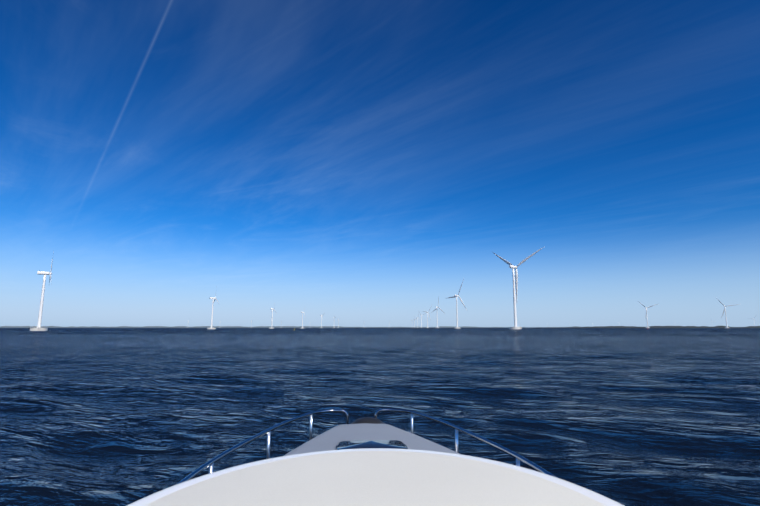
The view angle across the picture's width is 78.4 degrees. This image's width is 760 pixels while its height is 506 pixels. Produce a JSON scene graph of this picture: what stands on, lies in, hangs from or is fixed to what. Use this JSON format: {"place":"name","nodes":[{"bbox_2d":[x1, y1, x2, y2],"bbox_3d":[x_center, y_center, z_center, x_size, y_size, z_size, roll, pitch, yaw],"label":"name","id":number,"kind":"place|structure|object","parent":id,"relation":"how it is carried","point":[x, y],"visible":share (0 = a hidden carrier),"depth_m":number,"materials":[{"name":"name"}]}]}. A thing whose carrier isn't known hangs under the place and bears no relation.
{"place":"outdoors","nodes":[
{"label":"outdoors","id":0,"kind":"place"},
{"bbox_2d":[0,326,496,327],"bbox_3d":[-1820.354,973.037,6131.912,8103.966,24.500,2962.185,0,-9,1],"label":"shore","id":1,"kind":"structure","parent":0,"point":[224,327],"depth_m":7052.80,"materials":[{"name":"grey"}]},
{"bbox_2d":[0,328,759,505],"bbox_3d":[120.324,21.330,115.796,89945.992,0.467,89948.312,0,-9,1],"label":"water surface","id":2,"kind":"object","parent":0,"point":[622,416],"visible":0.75,"depth_m":17.56,"materials":[{"name":"blue liquid"}]},
{"bbox_2d":[30,253,53,330],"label":"wind turbine","id":3,"kind":"object","parent":2,"relation":"on","point":[44,273],"visible":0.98,"depth_m":405.65,"materials":[{"name":"white metal"}]},
{"bbox_2d":[207,287,219,328],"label":"wind turbine","id":4,"kind":"object","parent":2,"relation":"on","point":[213,298],"visible":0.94,"depth_m":756.09,"materials":[{"name":"white metal"}]},
{"bbox_2d":[269,303,275,328],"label":"wind turbine","id":5,"kind":"object","parent":2,"relation":"on","point":[272,317],"visible":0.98,"depth_m":1187.67,"materials":[{"name":"white metal"}]},
{"bbox_2d":[127,408,623,505],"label":"motor cruiser","id":6,"kind":"object","parent":2,"relation":"on","point":[370,461],"visible":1,"depth_m":1.84,"materials":[{"name":"white"}]},
{"bbox_2d":[431,298,442,327],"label":"wind turbine","id":7,"kind":"object","parent":2,"relation":"on","point":[437,316],"visible":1,"depth_m":2220.61,"materials":[{"name":"white metal"}]},
{"bbox_2d":[448,279,466,328],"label":"wind turbine","id":8,"kind":"object","parent":2,"relation":"on","point":[454,296],"visible":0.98,"depth_m":1426.77,"materials":[{"name":"white metal"}]},
{"bbox_2d":[494,248,541,328],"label":"wind turbine","id":9,"kind":"object","parent":2,"relation":"on","point":[515,278],"visible":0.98,"depth_m":752.99,"materials":[{"name":"white metal"}]},
{"bbox_2d":[638,301,656,327],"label":"wind turbine","id":10,"kind":"object","parent":2,"relation":"on","point":[646,313],"visible":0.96,"depth_m":2326.47,"materials":[{"name":"white metal"}]},
{"bbox_2d":[717,299,739,327],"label":"wind turbine","id":11,"kind":"object","parent":2,"relation":"on","point":[725,312],"visible":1,"depth_m":2166.38,"materials":[{"name":"white metal"}]},
{"bbox_2d":[0,0,759,326],"label":"sky","id":12,"kind":"structure","parent":0,"point":[354,162],"materials":[{"name":"blue"}]},
{"bbox_2d":[486,326,699,327],"bbox_3d":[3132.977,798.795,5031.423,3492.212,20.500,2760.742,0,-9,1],"label":"shore","id":13,"kind":"structure","parent":0,"point":[551,327],"depth_m":6019.25,"materials":[{"name":"grey"}]},
{"bbox_2d":[568,326,759,327],"bbox_3d":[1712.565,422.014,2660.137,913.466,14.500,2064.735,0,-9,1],"label":"shoreline","id":14,"kind":"structure","parent":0,"point":[668,327],"depth_m":2906.58,"materials":[{"name":"black"}]}
]}

